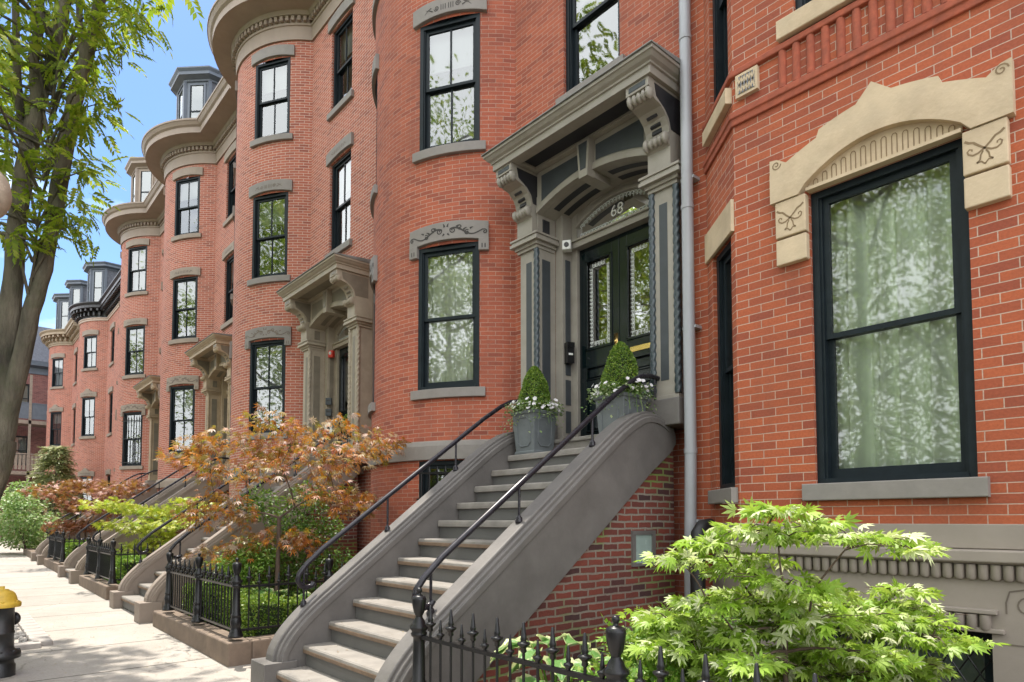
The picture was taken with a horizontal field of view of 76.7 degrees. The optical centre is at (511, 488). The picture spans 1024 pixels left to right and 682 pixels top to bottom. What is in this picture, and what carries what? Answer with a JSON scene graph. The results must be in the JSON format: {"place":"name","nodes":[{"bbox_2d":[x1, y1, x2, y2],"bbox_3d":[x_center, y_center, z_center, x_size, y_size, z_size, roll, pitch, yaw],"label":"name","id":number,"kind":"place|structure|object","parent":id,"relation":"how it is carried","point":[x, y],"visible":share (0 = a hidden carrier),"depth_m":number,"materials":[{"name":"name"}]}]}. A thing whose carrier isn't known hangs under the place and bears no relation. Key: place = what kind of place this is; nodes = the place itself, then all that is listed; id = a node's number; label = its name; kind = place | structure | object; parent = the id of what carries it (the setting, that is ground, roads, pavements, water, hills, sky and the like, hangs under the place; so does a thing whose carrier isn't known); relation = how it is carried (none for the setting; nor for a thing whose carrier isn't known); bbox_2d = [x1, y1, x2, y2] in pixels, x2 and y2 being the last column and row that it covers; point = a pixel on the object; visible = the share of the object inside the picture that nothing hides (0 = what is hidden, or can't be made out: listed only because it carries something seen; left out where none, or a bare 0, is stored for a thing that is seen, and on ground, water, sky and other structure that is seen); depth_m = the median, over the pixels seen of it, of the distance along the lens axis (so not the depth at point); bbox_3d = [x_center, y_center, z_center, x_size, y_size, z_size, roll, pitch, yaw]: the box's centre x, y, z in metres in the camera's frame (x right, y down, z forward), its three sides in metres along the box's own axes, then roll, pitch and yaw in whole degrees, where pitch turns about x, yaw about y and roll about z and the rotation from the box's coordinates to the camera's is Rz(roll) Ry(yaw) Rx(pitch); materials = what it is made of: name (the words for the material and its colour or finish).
{"place":"outdoors","nodes":[
{"label":"outdoors","id":0,"kind":"place"},
{"bbox_2d":[0,0,217,328],"label":"sky","id":1,"kind":"structure","parent":0,"point":[151,100],"materials":[{"name":"blue"}]},
{"bbox_2d":[0,537,250,681],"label":"sidewalk","id":2,"kind":"structure","parent":0,"point":[74,618],"depth_m":7.83,"materials":[{"name":"concrete"}]},
{"bbox_2d":[0,172,11,217],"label":"street lamp","id":3,"kind":"object","parent":2,"relation":"on","point":[5,197],"visible":1,"depth_m":6.30,"materials":[{"name":"white glass"}]},
{"bbox_2d":[0,586,21,678],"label":"fire hydrant","id":4,"kind":"object","parent":2,"relation":"on","point":[10,618],"visible":0.98,"depth_m":6.25,"materials":[{"name":"metal"}]},
{"bbox_2d":[0,326,51,536],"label":"apartment building","id":5,"kind":"structure","parent":2,"relation":"on","point":[39,368],"depth_m":42.19,"materials":[{"name":"red brick"}]},
{"bbox_2d":[15,436,27,464],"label":"window","id":6,"kind":"structure","parent":5,"relation":"in","point":[22,441],"depth_m":41.85,"materials":[{"name":"glass"}]},
{"bbox_2d":[22,384,29,401],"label":"window","id":7,"kind":"structure","parent":5,"relation":"in","point":[26,393],"depth_m":42.08,"materials":[{"name":"glass"}]},
{"bbox_2d":[10,375,46,511],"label":"balcony stack","id":8,"kind":"object","parent":2,"relation":"on","point":[29,410],"visible":0.38,"depth_m":40.54,"materials":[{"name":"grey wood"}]},
{"bbox_2d":[23,548,35,557],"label":"garden curb","id":9,"kind":"structure","parent":2,"relation":"on","point":[27,552],"depth_m":23.23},
{"bbox_2d":[0,479,62,550],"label":"dogwood shrub","id":10,"kind":"object","parent":2,"relation":"on","point":[8,511],"visible":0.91,"depth_m":24.02,"materials":[{"name":"green plant"}]},
{"bbox_2d":[14,613,52,649],"bbox_3d":[-7.049,1.897,8.399,1.487,0.100,3.258,2,-4,-41],"label":"tree pit","id":11,"kind":"object","parent":2,"relation":"on","point":[34,634],"visible":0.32,"depth_m":8.13,"materials":[{"name":"stone"}]},
{"bbox_2d":[7,445,88,547],"bbox_3d":[-21.218,0.456,29.998,3.717,5.012,3.735,2,-4,-41],"label":"evergreen tree","id":12,"kind":"object","parent":2,"relation":"on","point":[53,454],"visible":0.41,"depth_m":29.69,"materials":[{"name":"green plant"}]},
{"bbox_2d":[44,558,63,572],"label":"garden curb","id":13,"kind":"structure","parent":2,"relation":"on","point":[51,564],"depth_m":17.84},
{"bbox_2d":[47,529,88,561],"bbox_3d":[-11.730,1.562,18.017,4.082,0.840,2.118,0,-3,3],"label":"iron fence","id":14,"kind":"object","parent":13,"relation":"on","point":[56,548],"visible":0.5,"depth_m":17.79,"materials":[{"name":"metal"}]},
{"bbox_2d":[39,279,86,536],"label":"row house","id":15,"kind":"structure","parent":2,"relation":"on","point":[60,341],"depth_m":36.91,"materials":[{"name":"brick"}]},
{"bbox_2d":[50,412,61,445],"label":"window","id":16,"kind":"structure","parent":15,"relation":"in","point":[55,434],"depth_m":37.09,"materials":[{"name":"glass"}]},
{"bbox_2d":[52,358,63,386],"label":"window","id":17,"kind":"structure","parent":15,"relation":"in","point":[57,378],"depth_m":37.24,"materials":[{"name":"glass"}]},
{"bbox_2d":[73,409,75,442],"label":"window","id":18,"kind":"structure","parent":15,"relation":"in","point":[75,409],"depth_m":36.11,"materials":[{"name":"green paint"}]},
{"bbox_2d":[75,353,77,380],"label":"window","id":19,"kind":"structure","parent":15,"relation":"in","point":[77,353],"depth_m":36.26,"materials":[{"name":"green paint"}]},
{"bbox_2d":[31,470,157,564],"bbox_3d":[-13.484,0.912,21.661,3.980,3.114,2.240,2,-4,-41],"label":"stoop","id":20,"kind":"object","parent":2,"relation":"on","point":[39,554],"visible":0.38,"depth_m":21.09,"materials":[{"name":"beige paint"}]},
{"bbox_2d":[79,574,118,599],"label":"garden curb","id":21,"kind":"structure","parent":2,"relation":"on","point":[101,588],"depth_m":12.62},
{"bbox_2d":[83,535,160,583],"bbox_3d":[-7.285,1.384,12.940,4.082,0.840,2.118,0,-3,3],"label":"iron fence","id":22,"kind":"object","parent":21,"relation":"on","point":[98,565],"visible":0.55,"depth_m":12.65,"materials":[{"name":"metal"}]},
{"bbox_2d":[0,0,204,500],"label":"street tree","id":23,"kind":"object","parent":2,"relation":"on","point":[19,323],"visible":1,"depth_m":8.60,"materials":[{"name":"green plant"}]},
{"bbox_2d":[68,261,141,514],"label":"row house","id":24,"kind":"structure","parent":2,"relation":"on","point":[95,317],"depth_m":32.06,"materials":[{"name":"brick"}]},
{"bbox_2d":[79,476,92,511],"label":"window","id":25,"kind":"structure","parent":24,"relation":"in","point":[89,498],"depth_m":32.10,"materials":[{"name":"glass"}]},
{"bbox_2d":[81,397,94,435],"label":"window","id":26,"kind":"structure","parent":24,"relation":"in","point":[88,404],"depth_m":32.28,"materials":[{"name":"glass"}]},
{"bbox_2d":[83,335,96,368],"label":"window","id":27,"kind":"structure","parent":24,"relation":"in","point":[90,357],"depth_m":32.44,"materials":[{"name":"glass"}]},
{"bbox_2d":[109,393,112,432],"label":"window","id":28,"kind":"structure","parent":24,"relation":"in","point":[111,397],"depth_m":31.31,"materials":[{"name":"glass"}]},
{"bbox_2d":[112,329,114,360],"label":"window","id":29,"kind":"structure","parent":24,"relation":"in","point":[113,332],"depth_m":31.47,"materials":[{"name":"green paint"}]},
{"bbox_2d":[57,457,228,583],"bbox_3d":[-9.039,0.734,16.584,3.980,3.114,2.240,2,-4,-41],"label":"stoop","id":30,"kind":"object","parent":2,"relation":"on","point":[72,568],"visible":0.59,"depth_m":16.11,"materials":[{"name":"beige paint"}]},
{"bbox_2d":[102,157,234,491],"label":"row house","id":31,"kind":"structure","parent":2,"relation":"on","point":[134,227],"depth_m":24.40,"materials":[{"name":"brick"}]},
{"bbox_2d":[120,412,142,465],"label":"window","id":32,"kind":"structure","parent":31,"relation":"in","point":[132,421],"depth_m":24.38,"materials":[{"name":"glass"}]},
{"bbox_2d":[125,325,144,374],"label":"window","id":33,"kind":"structure","parent":31,"relation":"in","point":[135,335],"depth_m":24.57,"materials":[{"name":"glass"}]},
{"bbox_2d":[127,246,146,292],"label":"window","id":34,"kind":"structure","parent":31,"relation":"in","point":[136,281],"depth_m":24.73,"materials":[{"name":"glass"}]},
{"bbox_2d":[153,610,274,666],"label":"garden curb","id":35,"kind":"structure","parent":2,"relation":"on","point":[217,644],"depth_m":7.22,"materials":[{"name":"stone"}]},
{"bbox_2d":[162,549,342,638],"bbox_3d":[-2.840,1.206,7.863,4.082,0.840,2.118,0,-3,3],"label":"iron fence","id":36,"kind":"object","parent":35,"relation":"on","point":[197,574],"visible":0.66,"depth_m":7.50,"materials":[{"name":"metal"}]},
{"bbox_2d":[20,605,411,680],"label":"fallen leaves","id":37,"kind":"object","parent":2,"relation":"on","point":[155,647],"visible":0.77,"depth_m":6.74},
{"bbox_2d":[182,613,251,637],"bbox_3d":[-2.937,1.846,8.925,2.480,0.155,2.880,2,-4,-41],"label":"garden bed","id":38,"kind":"object","parent":2,"relation":"on","point":[214,625],"depth_m":8.18,"materials":[{"name":"soil"}]},
{"bbox_2d":[192,540,283,588],"bbox_3d":[-3.919,1.250,9.190,1.471,1.050,0.975,-2,-4,40],"label":"leafy shrub","id":39,"kind":"object","parent":38,"relation":"on","point":[243,574],"visible":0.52,"depth_m":9.02,"materials":[{"name":"green plant"}]},
{"bbox_2d":[182,581,311,637],"bbox_3d":[-3.002,1.508,8.815,2.178,0.501,2.875,2,-4,-41],"label":"boxwood hedge","id":40,"kind":"object","parent":38,"relation":"on","point":[263,615],"visible":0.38,"depth_m":7.40,"materials":[{"name":"green plant"}]},
{"bbox_2d":[244,587,273,593],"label":"hosta","id":41,"kind":"object","parent":38,"relation":"on","point":[265,590],"visible":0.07,"depth_m":8.52,"materials":[{"name":"green plant"}]},
{"bbox_2d":[153,403,410,595],"bbox_3d":[-3.228,0.277,8.877,3.789,2.957,1.674,0,-3,2],"label":"japanese maple","id":42,"kind":"object","parent":38,"relation":"on","point":[199,439],"visible":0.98,"depth_m":8.81,"materials":[{"name":"brown plant"}]},
{"bbox_2d":[225,480,353,599],"bbox_3d":[-3.222,0.833,9.473,2.143,1.951,0.990,-1,-3,12],"label":"evergreen shrub","id":43,"kind":"object","parent":38,"relation":"on","point":[293,563],"visible":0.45,"depth_m":9.41,"materials":[{"name":"green plant"}]},
{"bbox_2d":[273,589,310,599],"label":"hosta","id":44,"kind":"object","parent":38,"relation":"on","point":[283,590],"visible":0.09,"depth_m":8.31,"materials":[{"name":"green plant"}]},
{"bbox_2d":[109,434,363,623],"bbox_3d":[-4.594,0.556,11.507,3.980,3.114,2.240,2,-4,-41],"label":"stoop","id":45,"kind":"object","parent":2,"relation":"on","point":[140,592],"visible":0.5,"depth_m":11.03,"materials":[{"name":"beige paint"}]},
{"bbox_2d":[141,47,341,491],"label":"row house","id":46,"kind":"structure","parent":2,"relation":"on","point":[196,137],"depth_m":19.28,"materials":[{"name":"brick"}]},
{"bbox_2d":[169,385,194,453],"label":"window","id":47,"kind":"structure","parent":46,"relation":"in","point":[182,398],"depth_m":19.33,"materials":[{"name":"glass"}]},
{"bbox_2d":[172,276,197,339],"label":"window","id":48,"kind":"structure","parent":46,"relation":"in","point":[184,307],"depth_m":19.50,"materials":[{"name":"glass"}]},
{"bbox_2d":[174,176,199,235],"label":"window","id":49,"kind":"structure","parent":46,"relation":"in","point":[187,191],"depth_m":19.64,"materials":[{"name":"glass"}]},
{"bbox_2d":[225,255,233,321],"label":"window","id":50,"kind":"structure","parent":46,"relation":"in","point":[231,260],"depth_m":18.50,"materials":[{"name":"green paint"}]},
{"bbox_2d":[228,155,235,216],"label":"window","id":51,"kind":"structure","parent":46,"relation":"in","point":[231,190],"depth_m":18.64,"materials":[{"name":"green paint"}]},
{"bbox_2d":[251,373,675,681],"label":"stoop","id":52,"kind":"object","parent":2,"relation":"on","point":[563,534],"visible":0.87,"depth_m":5.91,"materials":[{"name":"beige paint"}]},
{"bbox_2d":[511,409,557,454],"bbox_3d":[0.265,-0.642,7.581,0.400,0.500,0.400,2,-4,-41],"label":"planter","id":53,"kind":"object","parent":52,"relation":"on","point":[535,440],"visible":0.91,"depth_m":7.45,"materials":[{"name":"metal"}]},
{"bbox_2d":[500,396,564,434],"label":"petunias","id":54,"kind":"object","parent":53,"relation":"in","point":[516,410],"visible":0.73,"depth_m":7.41,"materials":[{"name":"white plant"}]},
{"bbox_2d":[516,365,550,410],"bbox_3d":[0.267,-1.102,7.601,0.426,0.704,0.430,2,-4,-41],"label":"boxwood topiary","id":55,"kind":"object","parent":53,"relation":"in","point":[535,383],"visible":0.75,"depth_m":7.49,"materials":[{"name":"green plant"}]},
{"bbox_2d":[593,392,648,432],"bbox_3d":[1.114,-0.690,6.611,0.400,0.500,0.400,2,-4,-41],"label":"planter","id":56,"kind":"object","parent":52,"relation":"on","point":[604,419],"visible":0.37,"depth_m":6.48,"materials":[{"name":"metal"}]},
{"bbox_2d":[580,376,656,421],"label":"petunias","id":57,"kind":"object","parent":56,"relation":"in","point":[631,390],"visible":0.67,"depth_m":6.45,"materials":[{"name":"white plant"}]},
{"bbox_2d":[599,341,642,395],"bbox_3d":[1.117,-1.160,6.627,0.448,0.724,0.442,2,-4,-41],"label":"boxwood topiary","id":58,"kind":"object","parent":56,"relation":"in","point":[621,365],"visible":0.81,"depth_m":6.52,"materials":[{"name":"green plant"}]},
{"bbox_2d":[631,530,655,566],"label":"side window","id":59,"kind":"structure","parent":52,"relation":"in","point":[641,541],"depth_m":6.22,"materials":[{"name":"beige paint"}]},
{"bbox_2d":[410,587,817,681],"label":"iron fence","id":60,"kind":"object","parent":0,"point":[615,669],"visible":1,"depth_m":3.38,"materials":[{"name":"metal"}]},
{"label":"garden bed","id":61,"kind":"structure","parent":0,"visible":0},
{"bbox_2d":[490,633,608,681],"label":"hosta","id":62,"kind":"object","parent":61,"relation":"on","point":[531,650],"visible":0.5,"depth_m":3.97,"materials":[{"name":"green plant"}]},
{"bbox_2d":[564,653,691,681],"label":"perennial","id":63,"kind":"object","parent":61,"relation":"on","point":[634,673],"visible":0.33,"depth_m":3.52,"materials":[{"name":"green plant"}]},
{"bbox_2d":[591,601,723,680],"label":"perennial","id":64,"kind":"object","parent":61,"relation":"on","point":[629,638],"visible":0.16,"depth_m":3.92,"materials":[{"name":"green plant"}]},
{"bbox_2d":[647,671,692,681],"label":"perennial","id":65,"kind":"object","parent":61,"relation":"on","point":[671,679],"visible":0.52,"depth_m":3.43,"materials":[{"name":"green plant"}]},
{"bbox_2d":[646,605,756,665],"bbox_3d":[1.287,1.198,4.640,0.870,0.790,1.141,2,-4,-41],"label":"perennial","id":66,"kind":"object","parent":61,"relation":"on","point":[724,621],"visible":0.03,"depth_m":4.51,"materials":[{"name":"green plant"}]},
{"bbox_2d":[615,496,1011,681],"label":"japanese maple","id":67,"kind":"object","parent":61,"relation":"on","point":[736,653],"visible":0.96,"depth_m":3.35,"materials":[{"name":"green plant"}]},
{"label":"garden bed","id":68,"kind":"structure","parent":0,"visible":0},
{"bbox_2d":[104,551,146,584],"bbox_3d":[-7.543,1.647,13.833,2.065,0.657,2.875,2,-4,-41],"label":"boxwood hedge","id":69,"kind":"object","parent":68,"relation":"on","point":[124,564],"visible":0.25,"depth_m":12.41,"materials":[{"name":"green plant"}]},
{"bbox_2d":[78,496,214,555],"bbox_3d":[-7.650,1.045,13.798,2.751,1.805,1.941,0,-3,-9],"label":"japanese maple","id":70,"kind":"object","parent":68,"relation":"on","point":[128,509],"visible":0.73,"depth_m":13.72,"materials":[{"name":"green plant"}]},
{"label":"garden bed","id":71,"kind":"structure","parent":0,"visible":0},
{"bbox_2d":[59,539,85,559],"bbox_3d":[-12.491,1.778,18.468,0.722,0.725,2.903,2,-4,-41],"label":"boxwood hedge","id":72,"kind":"object","parent":71,"relation":"on","point":[69,546],"visible":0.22,"depth_m":17.55,"materials":[{"name":"green plant"}]},
{"bbox_2d":[17,477,151,538],"bbox_3d":[-12.369,0.846,18.999,3.122,2.509,2.603,0,-3,-1],"label":"maple","id":73,"kind":"object","parent":71,"relation":"on","point":[71,527],"visible":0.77,"depth_m":18.77,"materials":[{"name":"red plant"}]},
{"label":"ground","id":74,"kind":"structure","parent":0,"visible":0},
{"bbox_2d":[207,0,470,553],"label":"row house","id":75,"kind":"structure","parent":74,"relation":"on","point":[302,289],"depth_m":14.05,"materials":[{"name":"brick"}]},
{"bbox_2d":[233,218,234,279],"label":"window","id":76,"kind":"structure","parent":75,"relation":"in","point":[234,218],"depth_m":15.31,"materials":[{"name":"green paint"}]},
{"bbox_2d":[249,339,285,432],"bbox_3d":[-5.299,-2.205,14.184,1.160,2.130,0.240,-1,-3,18],"label":"window","id":77,"kind":"structure","parent":75,"relation":"in","point":[267,358],"depth_m":14.27,"materials":[{"name":"glass"}]},
{"bbox_2d":[252,192,287,278],"bbox_3d":[-5.299,-5.551,14.348,1.160,1.970,0.240,-1,-3,18],"label":"window","id":78,"kind":"structure","parent":75,"relation":"in","point":[270,212],"depth_m":14.41,"materials":[{"name":"glass"}]},
{"bbox_2d":[254,57,290,139],"bbox_3d":[-5.299,-8.652,14.500,1.160,1.860,0.240,-1,-3,18],"label":"window","id":79,"kind":"structure","parent":75,"relation":"in","point":[272,88],"depth_m":14.57,"materials":[{"name":"glass"}]},
{"bbox_2d":[325,409,331,415],"bbox_3d":[-3.752,-1.555,13.234,0.120,0.140,0.053,0,-3,4],"label":"intercom","id":80,"kind":"object","parent":75,"relation":"attached to","point":[328,412],"visible":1,"depth_m":13.21,"materials":[{"name":"grey metal"}]},
{"bbox_2d":[325,398,331,404],"bbox_3d":[-3.752,-1.785,13.245,0.120,0.140,0.053,0,-3,4],"label":"intercom","id":81,"kind":"object","parent":75,"relation":"attached to","point":[328,401],"visible":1,"depth_m":13.22,"materials":[{"name":"grey metal"}]},
{"bbox_2d":[324,423,332,433],"bbox_3d":[-3.752,-1.235,13.228,0.160,0.240,0.034,0,-3,4],"label":"notice plate","id":82,"kind":"object","parent":75,"relation":"attached to","point":[330,428],"visible":0.42,"depth_m":13.21,"materials":[{"name":"white plastic"}]},
{"bbox_2d":[328,350,334,357],"bbox_3d":[-3.718,-2.764,13.286,0.120,0.140,0.102,-2,-3,29],"label":"fire alarm","id":83,"kind":"object","parent":75,"relation":"attached to","point":[331,353],"visible":1,"depth_m":13.27,"materials":[{"name":"red plastic"}]},
{"bbox_2d":[331,150,350,250],"bbox_3d":[-3.362,-5.788,13.183,0.240,1.990,1.160,2,-4,-41],"label":"window","id":84,"kind":"structure","parent":75,"relation":"in","point":[340,233],"depth_m":13.41,"materials":[{"name":"glass"}]},
{"bbox_2d":[333,11,352,107],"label":"window","id":85,"kind":"structure","parent":75,"relation":"in","point":[342,63],"depth_m":13.56,"materials":[{"name":"glass"}]},
{"bbox_2d":[338,346,348,455],"bbox_3d":[-3.352,-1.639,13.115,0.066,2.505,0.644,2,-4,-41],"label":"door","id":86,"kind":"structure","parent":75,"relation":"in","point":[343,352],"depth_m":13.29,"materials":[{"name":"black paint"}]},
{"bbox_2d":[368,0,684,613],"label":"row house","id":87,"kind":"structure","parent":74,"relation":"on","point":[518,142],"depth_m":8.82,"materials":[{"name":"red brick"}]},
{"bbox_2d":[373,318,374,401],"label":"window","id":88,"kind":"structure","parent":87,"relation":"in","point":[374,318],"depth_m":10.08,"materials":[{"name":"black paint"}]},
{"bbox_2d":[376,73,377,177],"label":"window","id":89,"kind":"structure","parent":87,"relation":"in","point":[377,73],"depth_m":10.23,"materials":[{"name":"black paint"}]},
{"bbox_2d":[416,460,462,499],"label":"window","id":90,"kind":"structure","parent":87,"relation":"in","point":[434,473],"depth_m":9.01,"materials":[{"name":"glass"}]},
{"bbox_2d":[418,241,479,389],"bbox_3d":[-0.845,-2.382,9.134,1.160,2.130,0.298,-1,-3,18],"label":"window","id":91,"kind":"structure","parent":87,"relation":"in","point":[449,276],"depth_m":9.18,"materials":[{"name":"glass"}]},
{"bbox_2d":[419,13,479,150],"bbox_3d":[-0.854,-5.729,9.271,1.160,1.970,0.240,-1,-3,18],"label":"window","id":92,"kind":"structure","parent":87,"relation":"in","point":[449,50],"depth_m":9.33,"materials":[{"name":"glass"}]},
{"bbox_2d":[562,240,571,252],"bbox_3d":[0.706,-3.081,8.252,0.110,0.120,0.190,-1,-3,14],"label":"security camera","id":93,"kind":"object","parent":87,"relation":"attached to","point":[566,245],"visible":1,"depth_m":8.18,"materials":[{"name":"white plastic"}]},
{"bbox_2d":[564,342,574,364],"bbox_3d":[0.727,-1.714,8.196,0.106,0.265,0.098,1,-3,-21],"label":"intercom","id":94,"kind":"object","parent":87,"relation":"attached to","point":[569,347],"visible":1,"depth_m":8.16,"materials":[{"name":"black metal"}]},
{"bbox_2d":[566,0,619,91],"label":"window","id":95,"kind":"structure","parent":87,"relation":"in","point":[592,26],"depth_m":8.32,"materials":[{"name":"glass"}]},
{"bbox_2d":[580,235,619,435],"bbox_3d":[1.072,-1.818,8.020,0.124,2.505,0.644,2,-4,-41],"label":"door","id":96,"kind":"structure","parent":87,"relation":"in","point":[593,361],"depth_m":8.09,"materials":[{"name":"black paint"}]},
{"bbox_2d":[619,222,650,401],"bbox_3d":[1.522,-1.841,7.550,0.066,2.505,0.644,2,-4,-41],"label":"door","id":97,"kind":"structure","parent":87,"relation":"in","point":[639,345],"depth_m":7.68,"materials":[{"name":"black paint"}]},
{"bbox_2d":[691,0,1023,681],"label":"row house","id":98,"kind":"structure","parent":74,"relation":"on","point":[858,188],"depth_m":4.85,"materials":[{"name":"red brick"}]},
{"bbox_2d":[679,0,702,598],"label":"downspout","id":99,"kind":"object","parent":98,"relation":"attached to","point":[689,178],"visible":0.86,"depth_m":6.34,"materials":[{"name":"metal"}]},
{"bbox_2d":[688,518,714,616],"bbox_3d":[1.755,1.043,5.957,0.305,1.538,0.160,2,-4,-41],"label":"vent pipe","id":100,"kind":"object","parent":98,"relation":"attached to","point":[697,529],"visible":0.3,"depth_m":5.89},
{"bbox_2d":[712,0,727,101],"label":"window","id":101,"kind":"structure","parent":98,"relation":"in","point":[720,33],"depth_m":6.21,"materials":[{"name":"black paint"}]},
{"bbox_2d":[717,241,734,488],"bbox_3d":[2.013,-1.104,5.878,0.135,2.220,0.500,0,-3,0],"label":"window","id":102,"kind":"structure","parent":98,"relation":"in","point":[724,270],"depth_m":6.05,"materials":[{"name":"black paint"}]},
{"bbox_2d":[795,0,811,9],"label":"window","id":103,"kind":"structure","parent":98,"relation":"in","point":[798,3],"depth_m":5.26,"materials":[{"name":"glass"}]},
{"bbox_2d":[769,57,1015,267],"bbox_3d":[2.665,-2.398,4.708,0.090,1.150,1.600,2,-4,-41],"label":"window stone","id":104,"kind":"structure","parent":98,"relation":"in","point":[886,125],"depth_m":4.57,"materials":[{"name":"beige stone"}]},
{"bbox_2d":[811,138,977,482],"bbox_3d":[2.831,-1.192,4.793,0.339,2.410,1.298,2,-4,-41],"label":"window","id":105,"kind":"structure","parent":98,"relation":"in","point":[895,380],"depth_m":4.82,"materials":[{"name":"glass"}]},
{"bbox_2d":[824,624,993,681],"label":"basement window","id":106,"kind":"structure","parent":98,"relation":"in","point":[974,667],"depth_m":4.57,"materials":[{"name":"green paint"}]},
{"bbox_3d":[-2.932,-0.665,11.992,0.363,0.450,0.363,2,-4,-41],"label":"planter","id":107,"kind":"object","parent":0,"visible":0},
{"bbox_2d":[341,413,350,432],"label":"boxwood topiary","id":108,"kind":"object","parent":107,"relation":"in","point":[344,420],"visible":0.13,"depth_m":11.89,"materials":[{"name":"green plant"}]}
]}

